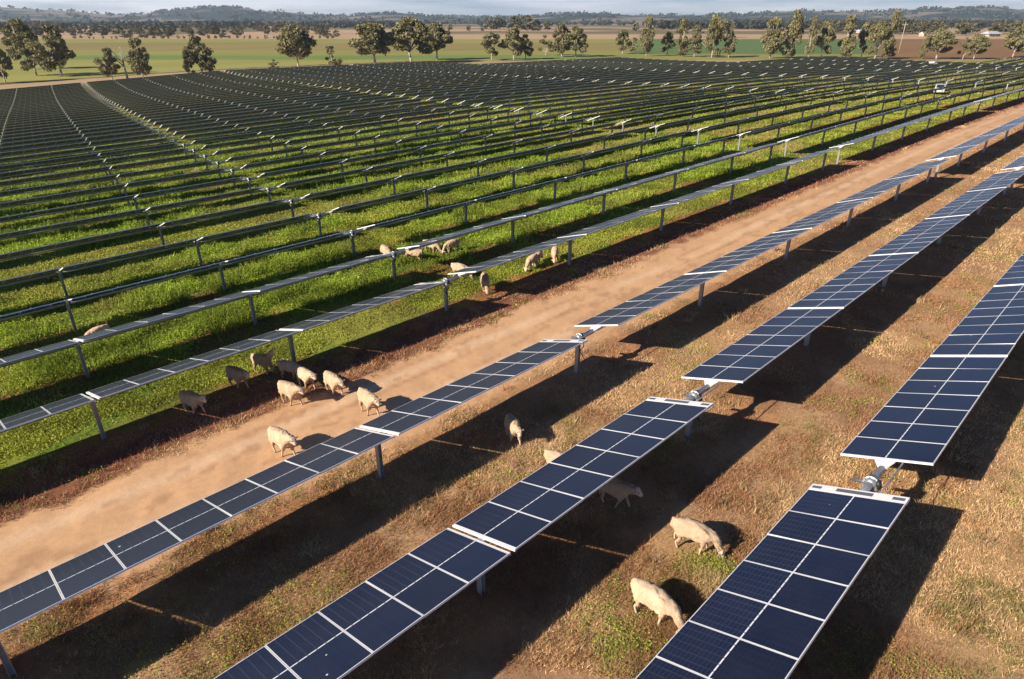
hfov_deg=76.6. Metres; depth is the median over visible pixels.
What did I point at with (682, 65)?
solar tracker
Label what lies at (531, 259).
sheep
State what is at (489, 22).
paddock tree
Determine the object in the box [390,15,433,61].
eucalypt tree
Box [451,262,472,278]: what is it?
sheep
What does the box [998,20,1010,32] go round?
paddock tree
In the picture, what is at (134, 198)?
solar tracker
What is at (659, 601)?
sheep
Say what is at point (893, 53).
eucalypt tree
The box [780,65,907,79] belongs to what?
solar tracker
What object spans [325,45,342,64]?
eucalypt tree
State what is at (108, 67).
eucalypt tree
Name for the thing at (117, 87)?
solar tracker
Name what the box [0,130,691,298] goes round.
solar tracker
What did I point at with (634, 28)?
paddock tree
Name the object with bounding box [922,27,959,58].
eucalypt tree
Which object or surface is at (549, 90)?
solar tracker
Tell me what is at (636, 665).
dry grass
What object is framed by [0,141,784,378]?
solar tracker
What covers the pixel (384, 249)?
sheep
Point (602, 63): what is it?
solar tracker
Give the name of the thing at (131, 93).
solar tracker
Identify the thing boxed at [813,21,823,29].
paddock tree
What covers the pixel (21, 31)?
eucalypt tree
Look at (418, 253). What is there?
sheep
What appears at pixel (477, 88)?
solar tracker
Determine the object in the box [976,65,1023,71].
solar tracker
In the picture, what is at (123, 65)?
dead tree
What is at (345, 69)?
solar tracker
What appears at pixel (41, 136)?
solar tracker
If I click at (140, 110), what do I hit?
solar tracker
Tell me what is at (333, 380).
sheep
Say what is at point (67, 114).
solar tracker
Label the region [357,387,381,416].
sheep
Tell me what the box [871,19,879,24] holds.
paddock tree
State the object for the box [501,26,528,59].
eucalypt tree
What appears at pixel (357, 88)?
solar tracker
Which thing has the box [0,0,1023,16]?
sky
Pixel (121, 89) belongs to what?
solar tracker
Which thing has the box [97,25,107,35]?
paddock tree
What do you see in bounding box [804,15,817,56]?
eucalypt tree
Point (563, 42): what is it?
eucalypt tree
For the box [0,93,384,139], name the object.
solar tracker
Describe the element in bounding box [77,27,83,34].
paddock tree
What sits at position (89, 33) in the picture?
paddock tree
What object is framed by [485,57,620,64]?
solar tracker
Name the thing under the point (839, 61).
solar tracker
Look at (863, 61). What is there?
solar tracker
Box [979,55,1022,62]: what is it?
solar tracker
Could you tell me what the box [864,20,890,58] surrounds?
eucalypt tree
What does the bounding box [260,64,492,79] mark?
solar tracker
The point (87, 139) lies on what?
solar tracker
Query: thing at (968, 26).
paddock tree
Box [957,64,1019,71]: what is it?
solar tracker
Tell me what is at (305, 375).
sheep
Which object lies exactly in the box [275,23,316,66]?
eucalypt tree
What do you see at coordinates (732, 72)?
solar tracker
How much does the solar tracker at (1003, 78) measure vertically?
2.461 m
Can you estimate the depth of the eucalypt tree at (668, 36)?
344.01 m
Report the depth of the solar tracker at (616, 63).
235.53 m
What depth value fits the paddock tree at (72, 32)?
727.22 m
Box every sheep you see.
[85,324,109,341]
[178,390,206,414]
[225,365,249,388]
[250,348,274,374]
[267,426,297,456]
[277,360,300,379]
[277,380,304,405]
[295,366,316,388]
[323,370,344,395]
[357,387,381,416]
[379,244,391,260]
[404,249,422,260]
[423,239,441,252]
[442,238,459,253]
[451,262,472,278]
[480,272,489,293]
[504,413,523,445]
[524,253,537,271]
[534,250,542,265]
[543,449,562,463]
[551,246,558,262]
[599,478,642,508]
[630,577,684,632]
[670,516,724,556]
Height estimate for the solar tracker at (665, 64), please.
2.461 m
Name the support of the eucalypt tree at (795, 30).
on the ground at (42, 540)
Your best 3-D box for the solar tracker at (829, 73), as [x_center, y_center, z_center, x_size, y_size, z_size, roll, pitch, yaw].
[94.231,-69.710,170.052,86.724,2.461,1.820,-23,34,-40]
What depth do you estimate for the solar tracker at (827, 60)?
261.05 m
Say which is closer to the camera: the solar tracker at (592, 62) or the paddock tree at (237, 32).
the solar tracker at (592, 62)
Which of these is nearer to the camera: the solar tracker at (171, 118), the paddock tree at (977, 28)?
the solar tracker at (171, 118)
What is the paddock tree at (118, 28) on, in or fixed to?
on the ground at (42, 540)
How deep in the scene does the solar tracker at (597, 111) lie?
95.08 m
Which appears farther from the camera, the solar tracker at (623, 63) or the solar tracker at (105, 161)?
the solar tracker at (623, 63)
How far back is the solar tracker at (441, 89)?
134.11 m
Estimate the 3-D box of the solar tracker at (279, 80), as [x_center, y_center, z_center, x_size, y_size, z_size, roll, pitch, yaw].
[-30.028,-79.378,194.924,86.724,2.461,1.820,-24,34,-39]
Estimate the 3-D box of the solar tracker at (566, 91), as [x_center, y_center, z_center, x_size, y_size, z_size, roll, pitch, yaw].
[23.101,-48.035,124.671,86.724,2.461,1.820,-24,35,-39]
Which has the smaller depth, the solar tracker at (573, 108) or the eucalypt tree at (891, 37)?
the solar tracker at (573, 108)
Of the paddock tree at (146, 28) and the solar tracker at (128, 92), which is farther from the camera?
the paddock tree at (146, 28)
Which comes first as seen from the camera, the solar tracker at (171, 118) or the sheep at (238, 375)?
the sheep at (238, 375)
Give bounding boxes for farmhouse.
[980,31,1001,36]
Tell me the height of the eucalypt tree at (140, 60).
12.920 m
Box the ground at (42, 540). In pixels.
[0,24,1023,678]
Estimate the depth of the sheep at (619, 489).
15.58 m
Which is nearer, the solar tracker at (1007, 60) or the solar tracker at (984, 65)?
the solar tracker at (984, 65)
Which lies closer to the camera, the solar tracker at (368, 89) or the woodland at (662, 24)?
the solar tracker at (368, 89)
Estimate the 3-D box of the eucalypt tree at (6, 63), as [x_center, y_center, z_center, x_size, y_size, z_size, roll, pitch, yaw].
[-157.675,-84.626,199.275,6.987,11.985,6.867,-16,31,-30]
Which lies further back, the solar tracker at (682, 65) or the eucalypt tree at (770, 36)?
the eucalypt tree at (770, 36)
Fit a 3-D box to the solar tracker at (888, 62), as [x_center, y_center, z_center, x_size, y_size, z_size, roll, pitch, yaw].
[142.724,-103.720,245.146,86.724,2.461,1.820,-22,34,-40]
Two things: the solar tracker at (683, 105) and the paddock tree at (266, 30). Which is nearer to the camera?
the solar tracker at (683, 105)
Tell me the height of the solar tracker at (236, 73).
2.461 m
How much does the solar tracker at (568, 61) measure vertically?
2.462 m
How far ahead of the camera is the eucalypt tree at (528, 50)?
312.19 m
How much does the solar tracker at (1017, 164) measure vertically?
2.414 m
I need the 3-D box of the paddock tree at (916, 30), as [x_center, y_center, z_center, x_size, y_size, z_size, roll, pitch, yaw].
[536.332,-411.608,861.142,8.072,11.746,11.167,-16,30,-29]
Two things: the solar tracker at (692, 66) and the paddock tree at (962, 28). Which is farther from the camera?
the paddock tree at (962, 28)
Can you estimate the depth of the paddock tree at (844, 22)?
1005.61 m
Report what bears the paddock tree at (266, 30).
on the ground at (42, 540)
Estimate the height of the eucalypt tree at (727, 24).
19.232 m
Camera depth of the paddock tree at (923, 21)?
870.62 m
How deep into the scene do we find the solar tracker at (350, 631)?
13.83 m
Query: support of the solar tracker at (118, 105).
on the ground at (42, 540)
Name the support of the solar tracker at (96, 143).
on the ground at (42, 540)
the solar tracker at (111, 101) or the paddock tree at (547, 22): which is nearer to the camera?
the solar tracker at (111, 101)
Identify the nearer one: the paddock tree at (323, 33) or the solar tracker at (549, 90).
the solar tracker at (549, 90)
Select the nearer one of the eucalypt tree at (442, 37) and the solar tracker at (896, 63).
the solar tracker at (896, 63)
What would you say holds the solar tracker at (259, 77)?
on the ground at (42, 540)
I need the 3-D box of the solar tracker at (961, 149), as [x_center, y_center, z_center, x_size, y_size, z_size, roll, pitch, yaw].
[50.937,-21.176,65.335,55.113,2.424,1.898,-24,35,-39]
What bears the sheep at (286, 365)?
on the ground at (42, 540)
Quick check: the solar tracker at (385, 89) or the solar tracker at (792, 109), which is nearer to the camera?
the solar tracker at (792, 109)
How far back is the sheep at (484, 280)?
29.37 m
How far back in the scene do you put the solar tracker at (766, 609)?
12.72 m
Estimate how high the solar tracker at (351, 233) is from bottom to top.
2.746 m
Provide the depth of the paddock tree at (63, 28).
808.89 m
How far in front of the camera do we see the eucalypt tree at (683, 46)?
329.66 m
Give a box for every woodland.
[0,4,1023,23]
[0,20,395,28]
[99,6,1023,17]
[394,20,643,25]
[644,19,1021,29]
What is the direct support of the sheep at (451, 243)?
on the ground at (42, 540)
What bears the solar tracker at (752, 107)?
on the ground at (42, 540)
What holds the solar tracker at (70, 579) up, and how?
on the ground at (42, 540)
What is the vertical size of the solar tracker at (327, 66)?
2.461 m
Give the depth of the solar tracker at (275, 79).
190.45 m
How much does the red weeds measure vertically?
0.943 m
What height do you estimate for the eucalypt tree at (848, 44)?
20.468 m
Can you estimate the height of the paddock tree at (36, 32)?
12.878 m
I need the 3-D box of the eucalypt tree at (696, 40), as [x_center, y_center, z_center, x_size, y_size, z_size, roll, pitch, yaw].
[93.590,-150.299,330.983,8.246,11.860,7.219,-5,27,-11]
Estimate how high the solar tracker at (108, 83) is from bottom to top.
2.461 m
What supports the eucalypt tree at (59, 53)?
on the ground at (42, 540)
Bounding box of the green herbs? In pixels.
[1,156,1023,678]
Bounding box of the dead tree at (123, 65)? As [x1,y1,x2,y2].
[111,47,127,77]
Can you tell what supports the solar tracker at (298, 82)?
on the ground at (42, 540)
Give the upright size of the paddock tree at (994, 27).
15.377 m
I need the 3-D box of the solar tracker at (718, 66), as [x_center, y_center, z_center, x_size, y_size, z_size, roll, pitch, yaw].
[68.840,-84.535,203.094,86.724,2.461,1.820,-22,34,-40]
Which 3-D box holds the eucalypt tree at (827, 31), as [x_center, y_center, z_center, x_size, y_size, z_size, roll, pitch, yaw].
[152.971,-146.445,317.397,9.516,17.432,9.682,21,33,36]
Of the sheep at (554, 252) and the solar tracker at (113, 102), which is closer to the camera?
the sheep at (554, 252)
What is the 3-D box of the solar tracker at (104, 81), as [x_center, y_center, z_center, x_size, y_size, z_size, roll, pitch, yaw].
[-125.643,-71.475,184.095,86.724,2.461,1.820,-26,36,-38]
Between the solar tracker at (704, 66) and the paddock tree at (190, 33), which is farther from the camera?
the paddock tree at (190, 33)
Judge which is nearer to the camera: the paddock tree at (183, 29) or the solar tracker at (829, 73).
the solar tracker at (829, 73)
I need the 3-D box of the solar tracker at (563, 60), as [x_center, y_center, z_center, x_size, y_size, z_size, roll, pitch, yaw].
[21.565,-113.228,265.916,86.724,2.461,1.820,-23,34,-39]
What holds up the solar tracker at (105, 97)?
on the ground at (42, 540)
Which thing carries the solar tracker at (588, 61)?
on the ground at (42, 540)
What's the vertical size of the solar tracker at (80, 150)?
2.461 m
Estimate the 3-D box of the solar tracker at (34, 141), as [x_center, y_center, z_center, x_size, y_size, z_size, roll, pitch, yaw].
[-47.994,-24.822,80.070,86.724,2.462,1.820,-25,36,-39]
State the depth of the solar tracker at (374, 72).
194.90 m
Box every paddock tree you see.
[29,25,42,35]
[58,24,68,32]
[69,28,76,35]
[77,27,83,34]
[78,23,87,29]
[83,29,92,35]
[88,25,97,34]
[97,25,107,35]
[110,25,124,33]
[132,25,139,34]
[139,26,153,35]
[148,25,158,35]
[155,27,163,34]
[164,25,171,35]
[180,24,187,31]
[185,28,193,35]
[197,26,206,35]
[207,25,219,35]
[219,29,226,36]
[230,26,236,34]
[233,28,243,35]
[263,24,269,33]
[272,23,282,33]
[322,30,331,35]
[484,18,498,28]
[494,17,506,30]
[506,16,525,28]
[517,15,536,29]
[530,19,542,30]
[544,20,551,29]
[632,22,638,30]
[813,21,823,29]
[835,20,845,31]
[841,19,856,31]
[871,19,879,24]
[888,22,901,33]
[894,17,912,33]
[910,20,920,33]
[912,25,918,33]
[915,20,929,31]
[919,22,934,32]
[932,19,944,30]
[954,20,966,34]
[960,23,971,34]
[972,22,981,31]
[988,22,1004,31]
[993,22,1004,30]
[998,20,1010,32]
[1007,22,1019,32]
[1016,20,1023,34]
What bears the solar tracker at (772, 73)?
on the ground at (42, 540)
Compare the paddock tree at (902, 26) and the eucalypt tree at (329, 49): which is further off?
the paddock tree at (902, 26)
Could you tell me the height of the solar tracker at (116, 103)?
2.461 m
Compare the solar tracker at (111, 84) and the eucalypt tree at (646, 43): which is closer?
the solar tracker at (111, 84)
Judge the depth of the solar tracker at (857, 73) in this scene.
158.00 m
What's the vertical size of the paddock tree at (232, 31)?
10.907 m
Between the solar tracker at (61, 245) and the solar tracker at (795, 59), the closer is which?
the solar tracker at (61, 245)
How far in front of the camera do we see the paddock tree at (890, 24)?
795.24 m
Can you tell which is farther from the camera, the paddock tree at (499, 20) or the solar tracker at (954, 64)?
the paddock tree at (499, 20)
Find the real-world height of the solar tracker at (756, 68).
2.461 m
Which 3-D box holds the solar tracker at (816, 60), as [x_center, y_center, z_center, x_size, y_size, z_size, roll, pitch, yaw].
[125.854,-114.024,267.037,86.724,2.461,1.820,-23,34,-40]
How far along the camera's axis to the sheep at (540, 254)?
32.70 m
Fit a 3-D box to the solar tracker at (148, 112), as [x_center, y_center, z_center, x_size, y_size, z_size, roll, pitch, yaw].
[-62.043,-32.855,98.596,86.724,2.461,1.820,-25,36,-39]
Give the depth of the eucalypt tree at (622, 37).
359.07 m
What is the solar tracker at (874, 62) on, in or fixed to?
on the ground at (42, 540)
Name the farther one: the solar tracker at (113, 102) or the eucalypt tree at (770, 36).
the eucalypt tree at (770, 36)
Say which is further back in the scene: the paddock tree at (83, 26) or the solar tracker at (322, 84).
the paddock tree at (83, 26)
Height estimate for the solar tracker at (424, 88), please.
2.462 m
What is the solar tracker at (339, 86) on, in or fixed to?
on the ground at (42, 540)
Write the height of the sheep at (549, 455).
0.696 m
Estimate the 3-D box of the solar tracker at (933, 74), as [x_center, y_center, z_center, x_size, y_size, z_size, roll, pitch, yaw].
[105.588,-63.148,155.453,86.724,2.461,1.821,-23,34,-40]
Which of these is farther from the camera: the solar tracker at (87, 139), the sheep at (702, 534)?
the solar tracker at (87, 139)
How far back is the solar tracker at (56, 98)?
156.35 m
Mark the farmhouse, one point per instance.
(992, 34)
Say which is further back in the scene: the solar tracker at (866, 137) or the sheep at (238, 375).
the solar tracker at (866, 137)
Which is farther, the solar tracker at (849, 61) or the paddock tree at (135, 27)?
the paddock tree at (135, 27)
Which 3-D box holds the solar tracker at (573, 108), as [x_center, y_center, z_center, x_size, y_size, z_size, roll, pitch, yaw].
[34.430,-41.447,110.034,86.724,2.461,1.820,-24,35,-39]
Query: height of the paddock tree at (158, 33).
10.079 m
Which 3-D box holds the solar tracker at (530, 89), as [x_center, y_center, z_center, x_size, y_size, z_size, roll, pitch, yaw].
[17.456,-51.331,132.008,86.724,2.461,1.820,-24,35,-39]
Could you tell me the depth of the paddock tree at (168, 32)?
715.29 m
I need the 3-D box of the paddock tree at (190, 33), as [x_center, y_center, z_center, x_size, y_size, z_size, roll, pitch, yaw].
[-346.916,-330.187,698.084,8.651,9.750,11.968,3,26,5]
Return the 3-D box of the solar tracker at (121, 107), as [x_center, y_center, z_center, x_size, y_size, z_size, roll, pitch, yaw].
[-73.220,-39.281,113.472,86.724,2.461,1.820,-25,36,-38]
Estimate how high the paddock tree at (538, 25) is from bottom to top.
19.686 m
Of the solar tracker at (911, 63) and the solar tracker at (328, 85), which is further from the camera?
the solar tracker at (911, 63)
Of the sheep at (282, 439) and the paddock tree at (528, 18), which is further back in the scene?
the paddock tree at (528, 18)
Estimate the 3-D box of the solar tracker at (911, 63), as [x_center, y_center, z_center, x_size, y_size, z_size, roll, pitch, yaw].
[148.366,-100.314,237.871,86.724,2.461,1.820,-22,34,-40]
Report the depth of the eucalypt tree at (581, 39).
329.24 m
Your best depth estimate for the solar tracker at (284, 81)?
182.12 m
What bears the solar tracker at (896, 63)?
on the ground at (42, 540)
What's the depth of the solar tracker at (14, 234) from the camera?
45.04 m
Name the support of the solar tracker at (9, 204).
on the ground at (42, 540)
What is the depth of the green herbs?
13.49 m
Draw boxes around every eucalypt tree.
[0,18,41,68]
[0,48,12,82]
[11,38,43,74]
[26,24,75,75]
[93,47,120,79]
[125,37,151,76]
[182,46,195,72]
[187,35,216,71]
[268,59,279,67]
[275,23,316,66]
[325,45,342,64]
[348,21,396,62]
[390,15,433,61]
[423,22,452,59]
[480,32,503,59]
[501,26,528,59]
[520,34,533,58]
[538,35,553,54]
[551,22,571,56]
[568,25,587,56]
[615,29,631,53]
[628,37,637,51]
[639,15,655,55]
[660,31,675,53]
[677,18,689,56]
[687,32,702,56]
[691,25,704,34]
[703,14,724,57]
[717,18,735,33]
[722,29,737,57]
[760,16,786,57]
[779,38,791,56]
[784,9,803,57]
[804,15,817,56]
[816,21,836,55]
[837,14,856,57]
[858,21,873,56]
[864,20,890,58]
[882,10,900,58]
[888,47,896,58]
[918,34,929,58]
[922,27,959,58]
[957,37,971,58]
[963,33,992,58]
[1004,26,1023,56]
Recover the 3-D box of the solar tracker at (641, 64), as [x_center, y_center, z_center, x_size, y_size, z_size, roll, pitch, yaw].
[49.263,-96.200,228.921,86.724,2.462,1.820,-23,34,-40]
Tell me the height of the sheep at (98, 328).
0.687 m
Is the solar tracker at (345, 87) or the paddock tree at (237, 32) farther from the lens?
the paddock tree at (237, 32)
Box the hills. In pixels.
[0,7,1023,23]
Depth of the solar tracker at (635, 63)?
228.23 m
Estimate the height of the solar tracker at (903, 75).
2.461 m
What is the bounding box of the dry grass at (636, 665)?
[0,105,1023,678]
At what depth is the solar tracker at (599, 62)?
244.97 m
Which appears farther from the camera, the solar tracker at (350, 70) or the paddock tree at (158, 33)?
the paddock tree at (158, 33)
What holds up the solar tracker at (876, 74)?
on the ground at (42, 540)
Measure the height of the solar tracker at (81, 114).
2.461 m
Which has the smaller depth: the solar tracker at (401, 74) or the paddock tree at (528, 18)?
the solar tracker at (401, 74)
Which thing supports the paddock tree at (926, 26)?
on the ground at (42, 540)
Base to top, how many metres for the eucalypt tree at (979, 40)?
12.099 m
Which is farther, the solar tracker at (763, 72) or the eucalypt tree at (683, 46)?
the eucalypt tree at (683, 46)
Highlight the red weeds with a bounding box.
[0,100,1023,678]
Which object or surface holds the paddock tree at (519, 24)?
on the ground at (42, 540)
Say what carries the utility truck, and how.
on the ground at (42, 540)
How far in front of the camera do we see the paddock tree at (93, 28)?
793.34 m
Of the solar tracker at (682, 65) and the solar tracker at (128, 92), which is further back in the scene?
the solar tracker at (682, 65)
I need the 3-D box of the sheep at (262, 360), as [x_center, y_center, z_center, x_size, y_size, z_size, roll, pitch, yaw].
[-8.691,0.733,22.697,1.128,1.025,0.400,12,29,22]
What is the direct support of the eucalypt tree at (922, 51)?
on the ground at (42, 540)
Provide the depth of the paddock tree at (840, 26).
972.20 m
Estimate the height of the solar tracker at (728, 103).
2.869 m
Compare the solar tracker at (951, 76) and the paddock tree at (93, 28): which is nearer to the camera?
the solar tracker at (951, 76)
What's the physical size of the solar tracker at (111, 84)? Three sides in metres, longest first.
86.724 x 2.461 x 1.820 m
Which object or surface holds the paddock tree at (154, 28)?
on the ground at (42, 540)
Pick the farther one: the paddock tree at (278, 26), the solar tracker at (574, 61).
the paddock tree at (278, 26)
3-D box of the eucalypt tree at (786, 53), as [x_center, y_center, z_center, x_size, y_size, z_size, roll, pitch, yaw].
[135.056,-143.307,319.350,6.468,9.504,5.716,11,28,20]
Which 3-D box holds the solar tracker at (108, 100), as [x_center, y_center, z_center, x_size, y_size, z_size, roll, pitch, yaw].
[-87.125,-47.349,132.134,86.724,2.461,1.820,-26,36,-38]
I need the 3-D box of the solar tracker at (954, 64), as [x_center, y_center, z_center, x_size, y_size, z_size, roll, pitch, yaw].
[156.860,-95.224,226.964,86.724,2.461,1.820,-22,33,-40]
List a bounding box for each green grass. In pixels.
[0,85,1023,491]
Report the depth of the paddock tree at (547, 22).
1094.66 m
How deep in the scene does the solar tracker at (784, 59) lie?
276.42 m
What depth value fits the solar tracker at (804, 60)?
267.80 m
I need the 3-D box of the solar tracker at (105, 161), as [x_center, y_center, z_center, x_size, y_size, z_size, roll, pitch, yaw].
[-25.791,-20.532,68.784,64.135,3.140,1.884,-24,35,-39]
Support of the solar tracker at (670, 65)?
on the ground at (42, 540)
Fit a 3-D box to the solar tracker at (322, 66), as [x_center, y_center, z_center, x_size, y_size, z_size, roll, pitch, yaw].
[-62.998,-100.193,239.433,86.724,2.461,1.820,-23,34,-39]
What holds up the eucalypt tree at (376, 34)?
on the ground at (42, 540)
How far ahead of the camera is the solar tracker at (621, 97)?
103.14 m
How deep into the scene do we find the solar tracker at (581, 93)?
111.02 m
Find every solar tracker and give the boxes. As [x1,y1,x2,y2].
[0,70,219,90]
[0,71,223,92]
[0,72,226,93]
[0,73,230,95]
[0,74,233,96]
[0,75,237,98]
[0,75,242,99]
[0,76,246,100]
[0,77,250,102]
[0,78,255,104]
[0,79,259,105]
[0,79,265,106]
[0,80,270,107]
[0,81,275,109]
[0,81,282,110]
[0,82,288,112]
[0,83,294,114]
[0,84,301,115]
[0,85,308,117]
[0,85,316,119]
[0,86,324,122]
[0,87,333,123]
[0,88,341,126]
[0,89,351,129]
[0,91,360,132]
[0,92,372,135]
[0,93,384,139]
[0,95,395,142]
[0,96,409,157]
[0,98,422,164]
[0,99,439,170]
[0,102,454,162]
[0,104,473,170]
[0,106,493,177]
[0,108,514,186]
[0,111,537,196]
[0,114,562,208]
[0,118,588,222]
[0,121,621,239]
[0,125,655,260]
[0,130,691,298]
[0,135,736,332]
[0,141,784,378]
[0,147,840,438]
[0,159,948,678]
[214,169,1023,678]
[224,61,432,71]
[228,61,439,72]
[231,62,443,73]
[234,62,451,74]
[238,63,454,75]
[243,63,463,76]
[247,63,471,76]
[251,64,476,77]
[256,64,484,78]
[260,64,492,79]
[266,65,498,79]
[271,65,506,80]
[276,65,515,81]
[282,66,518,82]
[289,66,530,82]
[294,66,540,83]
[301,66,550,87]
[307,66,560,85]
[314,67,568,86]
[322,67,579,86]
[330,67,591,87]
[338,68,600,88]
[347,68,613,93]
[357,68,626,94]
[366,69,637,96]
[377,69,651,93]
[387,70,664,95]
[400,70,679,97]
[413,71,693,99]
[426,71,711,104]
[441,72,726,106]
[457,72,745,109]
[475,73,762,112]
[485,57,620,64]
[488,57,628,64]
[494,74,780,116]
[496,58,635,64]
[507,58,644,65]
[510,59,650,65]
[514,74,802,119]
[519,59,660,65]
[527,59,669,65]
[536,60,676,66]
[536,75,823,123]
[544,60,686,66]
[553,61,688,66]
[560,76,845,125]
[563,61,704,67]
[574,61,715,67]
[583,61,726,68]
[587,77,868,130]
[595,62,735,68]
[604,62,746,68]
[617,62,758,69]
[619,78,893,135]
[627,63,764,69]
[635,253,1023,678]
[641,63,780,70]
[651,79,919,137]
[653,63,793,70]
[668,63,806,72]
[681,64,817,72]
[691,80,948,143]
[694,64,831,75]
[709,64,846,75]
[727,64,861,79]
[738,81,978,149]
[742,56,826,62]
[743,64,876,79]
[749,56,838,62]
[760,57,846,62]
[760,65,890,78]
[772,57,858,63]
[779,82,1010,156]
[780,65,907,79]
[782,58,867,63]
[795,58,879,63]
[799,65,924,81]
[808,59,889,63]
[820,66,939,83]
[822,59,902,68]
[829,88,1023,163]
[833,60,912,64]
[842,66,958,83]
[848,60,926,64]
[863,61,929,65]
[865,66,978,85]
[876,61,951,65]
[890,67,995,86]
[892,62,962,69]
[906,62,978,66]
[917,67,1017,87]
[922,63,990,71]
[926,115,1023,178]
[938,63,1006,71]
[946,70,1023,86]
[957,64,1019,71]
[974,74,1023,89]
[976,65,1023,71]
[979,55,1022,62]
[991,58,1023,63]
[995,66,1023,70]
[1001,155,1023,188]
[1005,80,1023,91]
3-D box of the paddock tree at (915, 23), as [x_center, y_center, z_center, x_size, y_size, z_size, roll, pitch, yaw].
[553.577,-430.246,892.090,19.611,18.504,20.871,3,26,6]
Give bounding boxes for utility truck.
[933,84,946,94]
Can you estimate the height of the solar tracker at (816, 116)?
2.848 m
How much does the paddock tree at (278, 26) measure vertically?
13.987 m
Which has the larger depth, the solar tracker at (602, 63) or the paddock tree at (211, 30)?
the paddock tree at (211, 30)
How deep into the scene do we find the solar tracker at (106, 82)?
185.24 m
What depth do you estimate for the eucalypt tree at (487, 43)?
303.50 m
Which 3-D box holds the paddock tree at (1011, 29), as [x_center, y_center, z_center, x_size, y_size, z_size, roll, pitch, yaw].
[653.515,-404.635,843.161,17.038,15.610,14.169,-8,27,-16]
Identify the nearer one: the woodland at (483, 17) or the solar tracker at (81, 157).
the solar tracker at (81, 157)
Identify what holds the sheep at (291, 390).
on the ground at (42, 540)
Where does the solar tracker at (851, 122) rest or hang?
on the ground at (42, 540)
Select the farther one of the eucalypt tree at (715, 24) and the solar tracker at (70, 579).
the eucalypt tree at (715, 24)
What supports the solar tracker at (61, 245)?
on the ground at (42, 540)
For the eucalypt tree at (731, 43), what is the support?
on the ground at (42, 540)
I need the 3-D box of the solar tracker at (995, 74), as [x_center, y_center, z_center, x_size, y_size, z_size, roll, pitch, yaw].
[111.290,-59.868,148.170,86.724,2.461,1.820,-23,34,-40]
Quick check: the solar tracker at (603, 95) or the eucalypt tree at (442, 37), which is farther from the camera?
the eucalypt tree at (442, 37)
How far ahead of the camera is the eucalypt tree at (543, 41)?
345.48 m
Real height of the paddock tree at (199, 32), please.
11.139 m
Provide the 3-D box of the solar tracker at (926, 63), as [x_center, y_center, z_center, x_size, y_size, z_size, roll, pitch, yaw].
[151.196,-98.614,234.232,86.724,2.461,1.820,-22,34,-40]
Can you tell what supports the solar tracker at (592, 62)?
on the ground at (42, 540)
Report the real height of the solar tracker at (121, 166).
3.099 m
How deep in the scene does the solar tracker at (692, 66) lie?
202.62 m
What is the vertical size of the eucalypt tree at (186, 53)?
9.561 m
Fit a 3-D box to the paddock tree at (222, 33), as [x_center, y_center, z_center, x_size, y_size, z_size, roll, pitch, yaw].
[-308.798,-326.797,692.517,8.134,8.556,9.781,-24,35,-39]
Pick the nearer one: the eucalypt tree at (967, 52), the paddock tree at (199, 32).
the eucalypt tree at (967, 52)
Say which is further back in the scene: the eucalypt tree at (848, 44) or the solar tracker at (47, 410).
the eucalypt tree at (848, 44)
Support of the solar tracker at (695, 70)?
on the ground at (42, 540)
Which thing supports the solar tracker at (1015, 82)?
on the ground at (42, 540)
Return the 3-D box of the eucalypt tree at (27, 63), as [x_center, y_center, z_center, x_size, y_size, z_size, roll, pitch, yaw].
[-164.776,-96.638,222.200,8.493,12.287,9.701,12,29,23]
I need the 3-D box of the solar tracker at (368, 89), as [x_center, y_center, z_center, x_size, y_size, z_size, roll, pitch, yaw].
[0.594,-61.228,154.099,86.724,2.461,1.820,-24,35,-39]
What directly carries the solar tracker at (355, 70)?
on the ground at (42, 540)
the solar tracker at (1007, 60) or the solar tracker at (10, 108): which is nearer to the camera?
the solar tracker at (10, 108)
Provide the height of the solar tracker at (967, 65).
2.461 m
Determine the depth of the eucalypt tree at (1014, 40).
322.89 m
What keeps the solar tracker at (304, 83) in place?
on the ground at (42, 540)
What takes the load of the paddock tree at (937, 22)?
on the ground at (42, 540)
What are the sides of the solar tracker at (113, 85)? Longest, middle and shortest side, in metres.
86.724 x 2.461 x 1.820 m
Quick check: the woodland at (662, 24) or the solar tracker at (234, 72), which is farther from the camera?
the woodland at (662, 24)
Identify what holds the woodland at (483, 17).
on the hills
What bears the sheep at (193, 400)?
on the ground at (42, 540)
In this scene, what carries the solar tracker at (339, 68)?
on the ground at (42, 540)
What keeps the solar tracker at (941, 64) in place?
on the ground at (42, 540)
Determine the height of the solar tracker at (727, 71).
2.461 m

